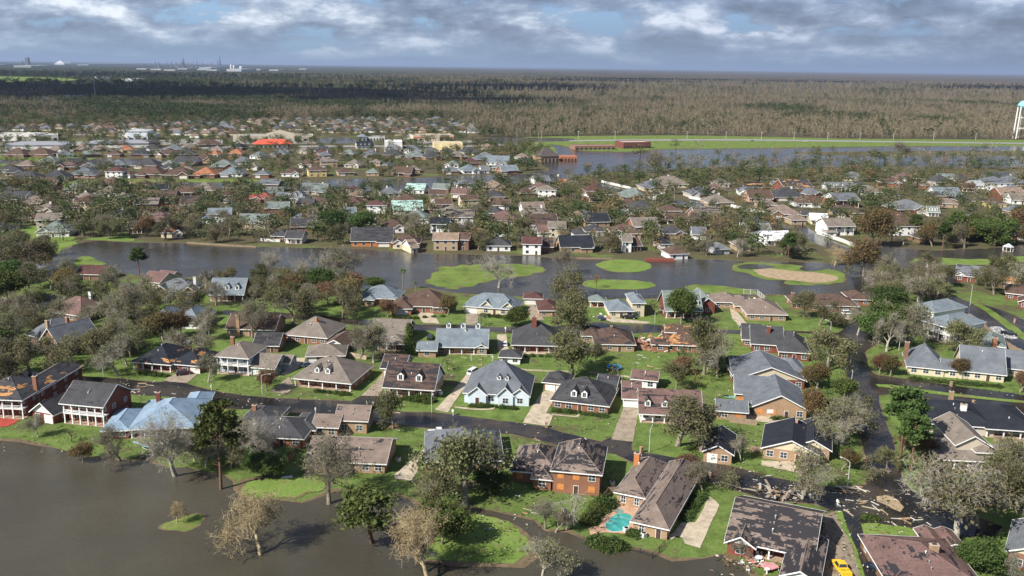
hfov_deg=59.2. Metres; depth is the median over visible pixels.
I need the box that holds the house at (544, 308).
[535,298,557,316]
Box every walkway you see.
[455,406,494,409]
[552,413,579,416]
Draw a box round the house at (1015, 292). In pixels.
[1005,283,1023,308]
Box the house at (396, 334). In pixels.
[372,318,415,350]
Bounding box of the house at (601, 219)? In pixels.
[580,213,610,226]
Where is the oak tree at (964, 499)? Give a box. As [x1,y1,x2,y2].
[885,442,1021,537]
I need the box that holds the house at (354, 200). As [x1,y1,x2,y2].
[339,196,366,208]
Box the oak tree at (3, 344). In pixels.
[0,335,41,378]
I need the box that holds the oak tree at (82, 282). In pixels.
[55,271,90,295]
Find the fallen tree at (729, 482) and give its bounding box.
[710,463,761,492]
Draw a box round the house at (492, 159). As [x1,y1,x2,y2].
[486,155,509,164]
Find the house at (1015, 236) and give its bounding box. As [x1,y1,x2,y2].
[1012,227,1021,239]
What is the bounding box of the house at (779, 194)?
[771,186,802,200]
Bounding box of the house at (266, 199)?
[265,197,275,201]
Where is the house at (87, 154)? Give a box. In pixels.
[81,150,99,156]
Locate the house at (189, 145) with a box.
[181,143,198,149]
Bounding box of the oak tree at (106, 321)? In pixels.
[99,310,133,335]
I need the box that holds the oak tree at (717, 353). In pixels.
[693,323,739,376]
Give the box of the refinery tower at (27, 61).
[24,58,29,64]
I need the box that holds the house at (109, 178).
[99,176,129,185]
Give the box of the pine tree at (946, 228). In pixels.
[936,222,953,249]
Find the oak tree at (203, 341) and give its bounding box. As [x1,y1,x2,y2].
[188,326,217,349]
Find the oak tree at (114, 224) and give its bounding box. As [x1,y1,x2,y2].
[93,217,124,238]
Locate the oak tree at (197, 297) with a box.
[170,283,206,309]
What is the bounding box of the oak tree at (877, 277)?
[861,266,894,286]
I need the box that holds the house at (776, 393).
[714,373,807,419]
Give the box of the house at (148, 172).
[136,165,168,177]
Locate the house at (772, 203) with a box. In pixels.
[754,198,777,208]
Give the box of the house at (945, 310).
[910,298,986,343]
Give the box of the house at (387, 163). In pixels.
[379,162,395,168]
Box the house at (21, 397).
[0,362,84,418]
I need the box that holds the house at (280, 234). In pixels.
[271,229,286,241]
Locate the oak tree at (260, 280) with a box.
[250,274,266,289]
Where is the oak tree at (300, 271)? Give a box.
[272,266,307,282]
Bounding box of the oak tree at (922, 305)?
[899,301,933,331]
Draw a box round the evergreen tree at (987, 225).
[968,215,1023,244]
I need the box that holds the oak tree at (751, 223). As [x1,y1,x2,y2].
[740,215,762,235]
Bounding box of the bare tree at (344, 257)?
[318,239,368,274]
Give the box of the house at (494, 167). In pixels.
[491,164,499,170]
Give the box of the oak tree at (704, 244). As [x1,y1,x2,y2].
[697,236,714,254]
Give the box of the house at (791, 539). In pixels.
[724,495,828,575]
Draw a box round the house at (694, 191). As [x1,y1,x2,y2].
[682,186,713,197]
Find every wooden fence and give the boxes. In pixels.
[288,433,311,462]
[346,352,365,359]
[520,368,567,371]
[589,371,629,377]
[602,487,616,496]
[729,416,756,425]
[749,445,762,452]
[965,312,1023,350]
[993,436,1023,443]
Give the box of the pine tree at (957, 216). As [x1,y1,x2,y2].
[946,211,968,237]
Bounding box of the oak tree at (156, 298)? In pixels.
[134,281,163,310]
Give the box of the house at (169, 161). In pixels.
[161,160,180,165]
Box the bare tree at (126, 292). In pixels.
[100,279,156,325]
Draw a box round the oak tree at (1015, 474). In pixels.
[982,457,1023,513]
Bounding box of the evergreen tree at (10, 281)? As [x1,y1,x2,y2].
[0,268,31,300]
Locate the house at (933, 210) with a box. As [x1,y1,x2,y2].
[925,206,939,216]
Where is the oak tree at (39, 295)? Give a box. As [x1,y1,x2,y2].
[17,284,49,311]
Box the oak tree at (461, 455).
[405,421,519,507]
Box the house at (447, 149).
[439,148,454,153]
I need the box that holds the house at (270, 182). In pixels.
[260,179,284,189]
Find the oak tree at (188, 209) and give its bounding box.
[178,201,195,215]
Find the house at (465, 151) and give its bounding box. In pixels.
[459,147,479,154]
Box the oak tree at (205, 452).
[189,433,227,466]
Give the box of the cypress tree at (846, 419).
[832,413,862,432]
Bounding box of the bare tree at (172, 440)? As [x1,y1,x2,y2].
[127,406,193,476]
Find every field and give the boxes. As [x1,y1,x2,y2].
[0,77,74,81]
[0,154,93,166]
[16,226,79,252]
[61,178,259,189]
[86,236,134,241]
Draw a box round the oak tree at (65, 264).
[54,255,79,273]
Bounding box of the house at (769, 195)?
[742,190,773,201]
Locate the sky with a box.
[0,0,1023,74]
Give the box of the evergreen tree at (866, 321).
[852,308,904,342]
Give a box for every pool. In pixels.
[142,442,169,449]
[605,513,631,531]
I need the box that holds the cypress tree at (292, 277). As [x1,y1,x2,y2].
[274,268,306,295]
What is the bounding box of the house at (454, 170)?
[442,166,459,173]
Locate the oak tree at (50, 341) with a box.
[33,333,67,366]
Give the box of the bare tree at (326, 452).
[297,426,374,504]
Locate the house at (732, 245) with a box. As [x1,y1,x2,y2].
[729,239,750,250]
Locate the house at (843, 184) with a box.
[842,182,852,190]
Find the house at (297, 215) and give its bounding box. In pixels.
[293,213,303,217]
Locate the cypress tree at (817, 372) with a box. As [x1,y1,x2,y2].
[798,361,834,389]
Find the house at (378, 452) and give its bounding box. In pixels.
[305,404,398,473]
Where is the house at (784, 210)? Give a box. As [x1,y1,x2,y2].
[764,204,800,218]
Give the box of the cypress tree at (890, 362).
[879,353,902,375]
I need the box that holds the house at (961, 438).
[917,411,1023,471]
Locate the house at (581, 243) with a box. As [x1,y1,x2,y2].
[555,235,594,252]
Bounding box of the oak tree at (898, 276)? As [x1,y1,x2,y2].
[890,271,912,285]
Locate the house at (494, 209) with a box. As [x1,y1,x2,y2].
[484,206,505,214]
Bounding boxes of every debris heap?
[635,333,689,351]
[636,339,660,354]
[745,551,779,575]
[759,479,802,503]
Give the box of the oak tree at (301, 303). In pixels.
[256,285,316,325]
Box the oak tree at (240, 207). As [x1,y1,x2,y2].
[231,201,257,214]
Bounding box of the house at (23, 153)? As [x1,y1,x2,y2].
[2,147,29,157]
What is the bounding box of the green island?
[161,514,202,530]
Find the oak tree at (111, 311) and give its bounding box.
[83,289,133,325]
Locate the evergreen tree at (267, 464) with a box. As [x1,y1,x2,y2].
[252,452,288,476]
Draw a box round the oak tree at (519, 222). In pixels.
[512,216,532,233]
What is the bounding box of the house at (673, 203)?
[657,199,675,205]
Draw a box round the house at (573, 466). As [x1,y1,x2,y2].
[509,438,607,495]
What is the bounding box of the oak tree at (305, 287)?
[293,281,318,295]
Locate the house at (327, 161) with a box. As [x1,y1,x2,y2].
[319,157,337,166]
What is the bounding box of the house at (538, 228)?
[533,224,550,236]
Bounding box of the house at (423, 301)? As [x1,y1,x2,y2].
[391,289,447,314]
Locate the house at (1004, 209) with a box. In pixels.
[1000,205,1014,215]
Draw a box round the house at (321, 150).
[314,148,332,155]
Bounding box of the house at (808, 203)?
[789,195,822,207]
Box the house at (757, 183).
[743,181,771,189]
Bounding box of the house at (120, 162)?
[109,159,127,167]
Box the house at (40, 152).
[28,147,57,156]
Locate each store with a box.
[0,132,48,140]
[39,133,57,140]
[367,136,384,139]
[384,140,401,146]
[409,133,453,140]
[433,141,462,150]
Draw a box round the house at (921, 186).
[918,182,932,188]
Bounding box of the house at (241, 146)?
[229,143,248,150]
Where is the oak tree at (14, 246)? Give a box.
[3,239,57,261]
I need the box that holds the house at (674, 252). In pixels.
[660,246,688,259]
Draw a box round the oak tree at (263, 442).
[251,434,275,452]
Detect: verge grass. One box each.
[835,510,864,575]
[971,302,1023,339]
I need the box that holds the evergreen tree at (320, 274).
[303,266,335,287]
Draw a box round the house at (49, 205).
[32,201,64,213]
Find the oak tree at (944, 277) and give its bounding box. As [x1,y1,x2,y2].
[926,272,950,292]
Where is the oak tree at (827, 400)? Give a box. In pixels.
[820,396,838,419]
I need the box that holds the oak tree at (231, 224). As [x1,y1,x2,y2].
[220,214,242,236]
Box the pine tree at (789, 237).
[782,232,797,261]
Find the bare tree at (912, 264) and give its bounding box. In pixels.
[904,257,929,274]
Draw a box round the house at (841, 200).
[822,191,860,207]
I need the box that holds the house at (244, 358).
[213,336,298,375]
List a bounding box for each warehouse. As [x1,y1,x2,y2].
[5,141,71,149]
[86,140,148,147]
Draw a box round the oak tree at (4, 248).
[0,241,20,258]
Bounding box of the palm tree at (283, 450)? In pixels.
[277,446,288,472]
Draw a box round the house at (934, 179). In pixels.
[924,175,954,185]
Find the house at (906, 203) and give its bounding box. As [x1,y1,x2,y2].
[882,199,924,213]
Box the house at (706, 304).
[657,288,716,317]
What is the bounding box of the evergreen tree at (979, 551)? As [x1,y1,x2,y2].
[952,534,1009,575]
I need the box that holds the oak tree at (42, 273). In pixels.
[28,266,59,289]
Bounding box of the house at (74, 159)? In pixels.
[66,158,87,162]
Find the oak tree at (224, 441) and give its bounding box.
[197,422,245,457]
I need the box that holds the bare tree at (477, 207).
[467,202,483,222]
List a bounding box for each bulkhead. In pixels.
[187,242,255,247]
[558,256,611,258]
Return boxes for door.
[44,414,52,423]
[190,366,199,373]
[252,368,260,374]
[279,439,283,446]
[309,357,316,362]
[379,243,388,246]
[395,309,406,314]
[466,307,476,312]
[526,299,539,304]
[545,383,554,390]
[573,485,578,494]
[624,400,637,407]
[655,528,660,538]
[707,453,717,462]
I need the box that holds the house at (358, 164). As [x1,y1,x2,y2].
[343,159,365,167]
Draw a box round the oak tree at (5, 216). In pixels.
[0,210,15,222]
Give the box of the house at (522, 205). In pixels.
[518,201,544,210]
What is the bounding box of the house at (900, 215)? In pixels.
[891,212,910,218]
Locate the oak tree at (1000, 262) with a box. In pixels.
[986,252,1017,272]
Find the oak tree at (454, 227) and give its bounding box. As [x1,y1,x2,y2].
[446,222,466,232]
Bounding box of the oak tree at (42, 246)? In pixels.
[1,235,57,267]
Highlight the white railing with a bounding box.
[743,289,764,298]
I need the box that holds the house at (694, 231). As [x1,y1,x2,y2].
[689,226,706,239]
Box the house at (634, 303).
[603,290,646,317]
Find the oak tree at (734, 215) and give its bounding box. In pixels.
[722,209,741,227]
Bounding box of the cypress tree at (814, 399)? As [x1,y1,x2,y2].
[799,384,829,416]
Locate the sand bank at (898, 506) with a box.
[877,495,903,511]
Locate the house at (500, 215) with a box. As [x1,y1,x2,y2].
[489,210,518,225]
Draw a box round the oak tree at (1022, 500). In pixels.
[1017,493,1023,516]
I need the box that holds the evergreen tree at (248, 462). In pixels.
[239,450,270,470]
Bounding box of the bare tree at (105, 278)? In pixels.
[97,269,119,291]
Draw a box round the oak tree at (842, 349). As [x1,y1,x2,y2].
[800,325,862,377]
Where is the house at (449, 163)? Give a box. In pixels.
[444,160,459,167]
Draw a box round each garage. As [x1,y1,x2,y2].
[324,330,356,351]
[498,349,523,364]
[523,291,542,304]
[588,294,606,307]
[630,369,660,387]
[701,425,736,464]
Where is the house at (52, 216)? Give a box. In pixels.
[34,213,65,229]
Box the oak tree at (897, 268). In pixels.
[888,262,910,281]
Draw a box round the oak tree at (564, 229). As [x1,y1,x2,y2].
[555,222,571,234]
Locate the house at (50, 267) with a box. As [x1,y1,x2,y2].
[18,262,55,279]
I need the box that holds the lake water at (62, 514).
[0,441,749,575]
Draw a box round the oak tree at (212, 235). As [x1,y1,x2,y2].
[202,222,231,241]
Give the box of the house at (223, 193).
[217,191,233,202]
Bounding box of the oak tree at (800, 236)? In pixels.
[788,230,809,250]
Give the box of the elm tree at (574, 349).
[542,327,605,374]
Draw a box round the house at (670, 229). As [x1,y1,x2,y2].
[657,225,686,238]
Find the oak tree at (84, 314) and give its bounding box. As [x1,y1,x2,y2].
[74,302,98,320]
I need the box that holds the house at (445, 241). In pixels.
[432,232,458,250]
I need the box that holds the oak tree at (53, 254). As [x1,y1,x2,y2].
[38,236,58,263]
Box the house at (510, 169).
[496,165,518,173]
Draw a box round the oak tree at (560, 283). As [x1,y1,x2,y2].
[547,270,590,302]
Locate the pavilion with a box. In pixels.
[357,134,366,140]
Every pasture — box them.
[519,135,1023,151]
[525,145,555,155]
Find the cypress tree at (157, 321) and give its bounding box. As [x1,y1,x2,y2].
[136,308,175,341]
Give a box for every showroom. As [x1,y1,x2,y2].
[118,133,127,139]
[127,129,153,139]
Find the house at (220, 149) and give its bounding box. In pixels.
[209,146,225,151]
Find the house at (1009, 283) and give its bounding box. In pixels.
[997,276,1023,287]
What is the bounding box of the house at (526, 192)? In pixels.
[516,187,535,196]
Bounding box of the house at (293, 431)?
[242,404,328,447]
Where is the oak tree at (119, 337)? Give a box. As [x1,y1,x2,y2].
[103,331,136,366]
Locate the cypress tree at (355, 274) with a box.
[345,269,366,290]
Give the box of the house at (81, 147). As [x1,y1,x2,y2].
[73,145,88,152]
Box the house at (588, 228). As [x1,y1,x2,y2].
[582,224,604,235]
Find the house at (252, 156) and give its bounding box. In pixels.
[249,151,268,158]
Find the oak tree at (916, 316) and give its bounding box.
[901,299,941,344]
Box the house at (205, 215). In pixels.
[200,212,210,223]
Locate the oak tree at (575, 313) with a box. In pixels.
[549,288,592,333]
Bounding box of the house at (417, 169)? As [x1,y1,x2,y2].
[411,165,420,172]
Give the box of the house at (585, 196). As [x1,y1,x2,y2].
[582,191,598,201]
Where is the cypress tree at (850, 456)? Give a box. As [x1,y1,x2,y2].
[838,443,862,469]
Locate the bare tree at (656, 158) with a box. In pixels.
[645,149,670,165]
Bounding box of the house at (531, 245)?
[521,236,542,254]
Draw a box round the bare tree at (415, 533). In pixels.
[378,501,451,575]
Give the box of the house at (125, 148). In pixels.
[116,145,135,152]
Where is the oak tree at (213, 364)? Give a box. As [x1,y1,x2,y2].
[192,349,225,382]
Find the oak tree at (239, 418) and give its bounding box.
[237,410,252,443]
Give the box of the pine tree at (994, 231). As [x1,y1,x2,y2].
[990,226,1001,246]
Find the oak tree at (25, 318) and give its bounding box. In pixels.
[0,311,31,339]
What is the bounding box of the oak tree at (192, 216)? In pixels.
[182,214,201,227]
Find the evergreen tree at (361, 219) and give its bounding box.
[343,209,378,226]
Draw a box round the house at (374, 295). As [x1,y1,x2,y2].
[360,285,405,305]
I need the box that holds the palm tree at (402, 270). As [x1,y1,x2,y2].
[399,268,406,288]
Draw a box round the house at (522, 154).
[514,152,530,158]
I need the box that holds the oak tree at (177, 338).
[160,326,193,347]
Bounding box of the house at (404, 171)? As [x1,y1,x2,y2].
[391,165,415,176]
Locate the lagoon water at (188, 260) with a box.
[49,241,1023,301]
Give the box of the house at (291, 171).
[280,167,303,176]
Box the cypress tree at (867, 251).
[838,234,883,275]
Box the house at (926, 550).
[857,524,977,575]
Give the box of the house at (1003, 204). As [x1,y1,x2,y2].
[982,198,1006,207]
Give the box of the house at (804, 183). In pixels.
[772,179,812,189]
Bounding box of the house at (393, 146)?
[384,144,401,151]
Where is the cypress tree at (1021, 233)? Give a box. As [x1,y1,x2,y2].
[1016,228,1023,239]
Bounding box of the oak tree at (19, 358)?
[0,332,52,375]
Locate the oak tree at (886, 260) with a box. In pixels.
[873,252,900,279]
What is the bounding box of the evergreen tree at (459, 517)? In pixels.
[406,493,478,544]
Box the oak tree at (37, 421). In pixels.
[21,413,44,436]
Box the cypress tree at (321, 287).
[314,280,335,303]
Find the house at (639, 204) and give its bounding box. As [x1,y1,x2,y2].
[625,200,650,214]
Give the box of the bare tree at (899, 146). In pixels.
[889,138,922,156]
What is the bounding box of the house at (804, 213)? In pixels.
[798,209,811,219]
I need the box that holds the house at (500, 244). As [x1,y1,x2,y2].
[486,237,510,250]
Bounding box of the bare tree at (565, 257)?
[549,246,578,270]
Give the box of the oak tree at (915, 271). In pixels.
[905,265,927,274]
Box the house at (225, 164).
[211,159,237,169]
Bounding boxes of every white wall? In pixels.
[260,238,280,241]
[601,180,635,188]
[689,196,729,204]
[816,230,854,245]
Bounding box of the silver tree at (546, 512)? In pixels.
[528,496,559,528]
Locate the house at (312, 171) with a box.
[306,165,326,176]
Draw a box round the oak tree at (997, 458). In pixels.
[977,448,1023,510]
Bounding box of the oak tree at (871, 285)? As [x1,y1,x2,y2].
[861,280,884,303]
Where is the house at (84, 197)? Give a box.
[72,195,105,210]
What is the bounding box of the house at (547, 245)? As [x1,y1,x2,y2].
[541,238,553,251]
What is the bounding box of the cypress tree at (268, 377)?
[256,368,277,390]
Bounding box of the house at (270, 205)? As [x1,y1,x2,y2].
[265,200,289,216]
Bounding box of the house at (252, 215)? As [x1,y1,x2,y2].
[238,213,272,227]
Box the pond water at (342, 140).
[317,137,374,142]
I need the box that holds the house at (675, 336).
[650,324,697,352]
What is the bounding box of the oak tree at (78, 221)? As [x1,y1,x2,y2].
[69,217,89,235]
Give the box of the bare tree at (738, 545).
[730,539,751,558]
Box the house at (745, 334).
[739,323,762,346]
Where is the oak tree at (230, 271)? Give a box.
[214,264,236,277]
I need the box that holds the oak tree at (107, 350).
[84,340,127,375]
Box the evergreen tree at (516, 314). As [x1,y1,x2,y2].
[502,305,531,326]
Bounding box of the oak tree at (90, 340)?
[76,325,113,356]
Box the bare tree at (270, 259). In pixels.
[259,249,282,276]
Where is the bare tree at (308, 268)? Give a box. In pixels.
[288,256,311,273]
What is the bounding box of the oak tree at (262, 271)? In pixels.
[247,261,268,286]
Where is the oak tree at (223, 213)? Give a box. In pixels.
[215,207,235,220]
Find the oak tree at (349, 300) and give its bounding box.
[322,281,370,317]
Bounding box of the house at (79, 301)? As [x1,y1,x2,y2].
[49,291,106,320]
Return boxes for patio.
[0,418,18,426]
[746,410,780,422]
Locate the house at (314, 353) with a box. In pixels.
[305,343,347,362]
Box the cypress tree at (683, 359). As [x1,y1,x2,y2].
[669,355,692,369]
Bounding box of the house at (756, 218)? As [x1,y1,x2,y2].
[739,217,759,226]
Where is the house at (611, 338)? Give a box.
[579,324,635,351]
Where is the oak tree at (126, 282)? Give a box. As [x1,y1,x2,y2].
[116,277,139,298]
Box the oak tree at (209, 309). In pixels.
[195,305,215,328]
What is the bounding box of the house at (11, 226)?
[0,222,18,232]
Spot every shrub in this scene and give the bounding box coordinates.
[140,369,148,375]
[149,370,158,376]
[156,372,164,377]
[338,390,346,395]
[399,394,407,399]
[406,394,414,401]
[411,391,430,403]
[413,393,421,402]
[420,394,437,403]
[498,403,506,408]
[509,405,517,409]
[550,406,558,411]
[566,407,572,413]
[578,508,601,523]
[578,509,601,528]
[583,531,601,549]
[584,505,602,517]
[585,501,607,514]
[586,533,608,549]
[588,410,595,416]
[588,493,623,510]
[589,499,611,513]
[591,497,612,509]
[595,535,628,555]
[599,537,616,553]
[600,411,608,417]
[608,538,625,551]
[612,539,632,551]
[623,526,636,537]
[625,528,641,540]
[679,512,692,522]
[680,511,695,519]
[684,502,698,512]
[690,494,703,503]
[691,497,700,504]
[692,489,708,501]
[775,415,784,419]
[859,512,874,522]
[867,512,878,521]
[907,375,918,380]
[940,378,949,383]
[958,380,969,385]
[973,380,982,387]
[979,382,988,387]
[995,383,1004,388]
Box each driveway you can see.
[164,373,196,382]
[270,377,293,393]
[281,357,304,374]
[361,375,383,395]
[394,450,423,479]
[417,313,439,323]
[435,375,469,411]
[465,313,478,324]
[497,334,508,349]
[523,391,554,425]
[527,305,543,319]
[605,318,649,323]
[612,408,637,441]
[668,496,718,547]
[730,308,745,325]
[762,460,797,472]
[822,512,859,575]
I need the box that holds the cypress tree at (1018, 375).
[1013,368,1023,392]
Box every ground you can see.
[0,118,1023,575]
[635,338,651,350]
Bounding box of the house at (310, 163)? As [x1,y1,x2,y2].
[298,160,315,167]
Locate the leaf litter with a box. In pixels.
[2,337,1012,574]
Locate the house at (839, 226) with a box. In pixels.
[815,218,855,235]
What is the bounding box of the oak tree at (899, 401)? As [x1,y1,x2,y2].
[881,384,933,452]
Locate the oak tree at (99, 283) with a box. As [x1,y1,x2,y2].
[88,279,110,294]
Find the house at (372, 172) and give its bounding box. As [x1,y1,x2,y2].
[366,168,379,175]
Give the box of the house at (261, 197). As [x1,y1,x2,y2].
[253,192,272,202]
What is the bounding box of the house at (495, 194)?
[482,189,504,200]
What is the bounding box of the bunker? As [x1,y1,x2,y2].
[753,268,837,282]
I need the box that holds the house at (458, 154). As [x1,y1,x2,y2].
[446,151,466,158]
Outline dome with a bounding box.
[54,61,71,64]
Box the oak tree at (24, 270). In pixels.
[16,260,48,287]
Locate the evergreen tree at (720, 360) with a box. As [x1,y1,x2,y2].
[694,347,725,369]
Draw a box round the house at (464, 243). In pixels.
[458,232,472,249]
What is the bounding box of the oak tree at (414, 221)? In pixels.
[404,215,421,236]
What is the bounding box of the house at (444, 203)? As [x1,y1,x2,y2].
[433,198,452,207]
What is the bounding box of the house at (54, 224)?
[35,221,77,236]
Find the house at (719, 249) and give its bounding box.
[706,242,730,254]
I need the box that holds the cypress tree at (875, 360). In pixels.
[869,352,888,373]
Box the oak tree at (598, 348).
[589,341,609,361]
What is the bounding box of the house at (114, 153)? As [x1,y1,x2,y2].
[106,150,123,156]
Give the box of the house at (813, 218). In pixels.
[807,213,827,224]
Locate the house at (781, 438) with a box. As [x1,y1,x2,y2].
[760,417,831,465]
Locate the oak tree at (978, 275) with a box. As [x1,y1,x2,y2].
[970,262,1003,285]
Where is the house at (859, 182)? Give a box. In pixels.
[853,180,867,187]
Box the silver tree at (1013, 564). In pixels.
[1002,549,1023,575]
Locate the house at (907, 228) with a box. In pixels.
[887,214,920,235]
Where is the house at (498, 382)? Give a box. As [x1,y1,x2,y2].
[462,360,534,405]
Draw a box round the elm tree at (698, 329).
[685,312,719,374]
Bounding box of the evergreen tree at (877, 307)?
[860,300,920,328]
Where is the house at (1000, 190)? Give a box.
[987,187,1023,199]
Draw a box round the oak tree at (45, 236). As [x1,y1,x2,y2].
[27,231,58,257]
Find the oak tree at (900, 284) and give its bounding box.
[876,278,912,306]
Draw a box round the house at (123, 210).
[107,207,136,221]
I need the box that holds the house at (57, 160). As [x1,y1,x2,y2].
[38,156,62,163]
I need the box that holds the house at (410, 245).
[401,239,418,252]
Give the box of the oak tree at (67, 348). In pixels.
[36,333,83,370]
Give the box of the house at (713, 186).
[702,183,725,192]
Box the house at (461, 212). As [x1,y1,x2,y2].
[445,209,474,224]
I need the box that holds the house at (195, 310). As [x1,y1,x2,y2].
[159,305,216,328]
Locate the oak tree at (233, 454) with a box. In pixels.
[221,445,245,468]
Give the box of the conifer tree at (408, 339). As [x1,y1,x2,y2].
[401,322,416,354]
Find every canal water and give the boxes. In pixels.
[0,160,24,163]
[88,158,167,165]
[171,145,1023,190]
[955,171,1023,179]
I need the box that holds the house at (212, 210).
[207,207,232,223]
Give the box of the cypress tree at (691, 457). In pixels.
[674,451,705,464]
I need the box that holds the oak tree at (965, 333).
[937,317,992,348]
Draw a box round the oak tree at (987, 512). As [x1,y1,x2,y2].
[952,469,1018,528]
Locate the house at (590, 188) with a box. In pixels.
[582,184,606,194]
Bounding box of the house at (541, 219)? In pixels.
[523,214,557,229]
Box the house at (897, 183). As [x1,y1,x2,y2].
[876,178,901,189]
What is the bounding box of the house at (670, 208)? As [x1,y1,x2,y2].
[656,204,681,218]
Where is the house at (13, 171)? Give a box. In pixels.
[4,167,24,175]
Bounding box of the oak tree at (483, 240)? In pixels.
[469,228,495,249]
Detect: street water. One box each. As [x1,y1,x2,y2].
[0,311,1023,575]
[28,295,65,312]
[597,184,790,228]
[790,224,851,253]
[851,277,1023,349]
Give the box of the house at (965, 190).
[960,183,975,191]
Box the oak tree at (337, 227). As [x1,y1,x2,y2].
[324,223,348,244]
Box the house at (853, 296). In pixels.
[785,290,870,311]
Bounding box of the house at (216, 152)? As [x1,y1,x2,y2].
[209,149,224,156]
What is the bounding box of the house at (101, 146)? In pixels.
[92,144,109,151]
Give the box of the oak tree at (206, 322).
[189,311,221,337]
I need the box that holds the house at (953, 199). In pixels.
[950,195,973,204]
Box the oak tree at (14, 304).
[0,287,31,316]
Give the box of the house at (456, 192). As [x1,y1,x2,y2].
[450,186,471,197]
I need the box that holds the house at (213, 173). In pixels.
[192,167,220,177]
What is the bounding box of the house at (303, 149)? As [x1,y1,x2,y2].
[298,147,313,153]
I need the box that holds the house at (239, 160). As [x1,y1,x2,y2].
[235,156,252,164]
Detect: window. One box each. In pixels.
[292,440,298,444]
[316,428,322,433]
[328,429,334,434]
[341,424,347,430]
[356,425,361,430]
[362,464,368,470]
[375,465,381,470]
[488,396,493,401]
[502,398,507,403]
[517,398,522,403]
[538,480,545,486]
[555,401,560,406]
[588,405,593,410]
[588,475,595,481]
[599,406,604,411]
[621,495,625,502]
[634,498,638,505]
[639,525,643,531]
[647,381,652,386]
[721,455,727,461]
[735,546,744,554]
[766,450,773,456]
[780,452,786,458]
[796,411,802,416]
[935,370,940,374]
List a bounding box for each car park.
[0,139,222,145]
[240,141,313,143]
[417,140,476,142]
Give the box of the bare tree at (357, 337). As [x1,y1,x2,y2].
[343,321,401,358]
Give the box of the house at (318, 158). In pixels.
[309,155,321,161]
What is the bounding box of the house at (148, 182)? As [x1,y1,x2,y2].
[129,180,156,190]
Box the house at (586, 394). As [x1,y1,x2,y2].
[541,370,622,413]
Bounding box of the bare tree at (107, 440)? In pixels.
[87,416,128,472]
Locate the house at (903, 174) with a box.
[891,172,915,181]
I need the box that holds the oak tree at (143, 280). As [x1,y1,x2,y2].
[135,271,153,289]
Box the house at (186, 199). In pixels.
[179,196,208,208]
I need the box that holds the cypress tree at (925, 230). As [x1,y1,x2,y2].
[910,219,938,246]
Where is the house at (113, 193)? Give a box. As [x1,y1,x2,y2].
[94,186,125,196]
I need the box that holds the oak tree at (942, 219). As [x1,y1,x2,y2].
[931,213,957,238]
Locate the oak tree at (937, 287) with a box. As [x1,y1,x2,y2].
[912,276,941,300]
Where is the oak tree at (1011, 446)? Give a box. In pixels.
[986,432,1023,462]
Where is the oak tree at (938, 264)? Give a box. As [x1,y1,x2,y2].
[931,259,947,270]
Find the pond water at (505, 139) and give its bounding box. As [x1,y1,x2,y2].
[479,137,574,142]
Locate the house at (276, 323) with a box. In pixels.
[224,313,287,336]
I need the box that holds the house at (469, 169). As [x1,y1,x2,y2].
[458,164,481,173]
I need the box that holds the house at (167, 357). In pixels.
[130,343,219,373]
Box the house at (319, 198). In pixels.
[313,197,328,207]
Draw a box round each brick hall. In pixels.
[533,148,558,161]
[559,155,576,160]
[570,144,615,149]
[615,140,650,148]
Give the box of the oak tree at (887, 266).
[870,263,899,278]
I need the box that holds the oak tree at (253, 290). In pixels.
[247,282,263,300]
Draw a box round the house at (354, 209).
[342,207,356,218]
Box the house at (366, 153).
[364,148,379,156]
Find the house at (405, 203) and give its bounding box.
[391,200,423,214]
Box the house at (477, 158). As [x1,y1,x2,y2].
[472,155,485,161]
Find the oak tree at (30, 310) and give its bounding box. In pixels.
[15,306,49,329]
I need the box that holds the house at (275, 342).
[253,332,287,352]
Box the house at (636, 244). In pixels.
[631,237,642,251]
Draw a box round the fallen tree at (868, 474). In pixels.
[859,454,890,480]
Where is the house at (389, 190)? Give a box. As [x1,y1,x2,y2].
[379,185,400,196]
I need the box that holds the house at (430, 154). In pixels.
[421,151,443,159]
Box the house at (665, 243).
[653,237,672,248]
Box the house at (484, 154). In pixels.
[477,152,490,156]
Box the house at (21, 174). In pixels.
[14,171,45,183]
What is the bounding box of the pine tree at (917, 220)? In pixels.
[907,214,923,232]
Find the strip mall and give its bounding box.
[233,130,312,141]
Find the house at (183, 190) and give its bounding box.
[176,186,203,195]
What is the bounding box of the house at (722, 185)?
[710,178,729,186]
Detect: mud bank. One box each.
[0,439,758,575]
[22,310,1020,536]
[46,240,1002,302]
[158,513,204,531]
[192,145,989,184]
[238,474,326,498]
[390,512,539,567]
[425,264,545,288]
[595,259,650,271]
[693,284,758,294]
[732,262,845,285]
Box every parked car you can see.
[175,369,191,375]
[299,361,312,367]
[427,334,433,339]
[467,367,477,374]
[622,313,636,318]
[831,559,852,575]
[841,310,850,314]
[864,561,875,571]
[1000,330,1017,335]
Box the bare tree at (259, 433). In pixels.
[233,408,287,454]
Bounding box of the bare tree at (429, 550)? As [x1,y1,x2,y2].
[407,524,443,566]
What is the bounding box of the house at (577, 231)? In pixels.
[569,228,588,234]
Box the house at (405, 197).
[393,194,418,199]
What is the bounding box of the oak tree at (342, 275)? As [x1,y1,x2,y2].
[332,268,365,290]
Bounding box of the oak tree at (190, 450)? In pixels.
[172,435,203,466]
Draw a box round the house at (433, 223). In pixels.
[429,217,451,233]
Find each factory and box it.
[14,65,51,67]
[77,63,142,65]
[164,69,180,70]
[199,67,222,68]
[206,69,223,70]
[227,69,255,71]
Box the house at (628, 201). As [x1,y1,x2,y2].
[612,198,634,211]
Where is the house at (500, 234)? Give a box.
[494,226,514,236]
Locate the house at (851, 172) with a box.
[840,171,864,180]
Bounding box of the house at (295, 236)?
[284,230,308,243]

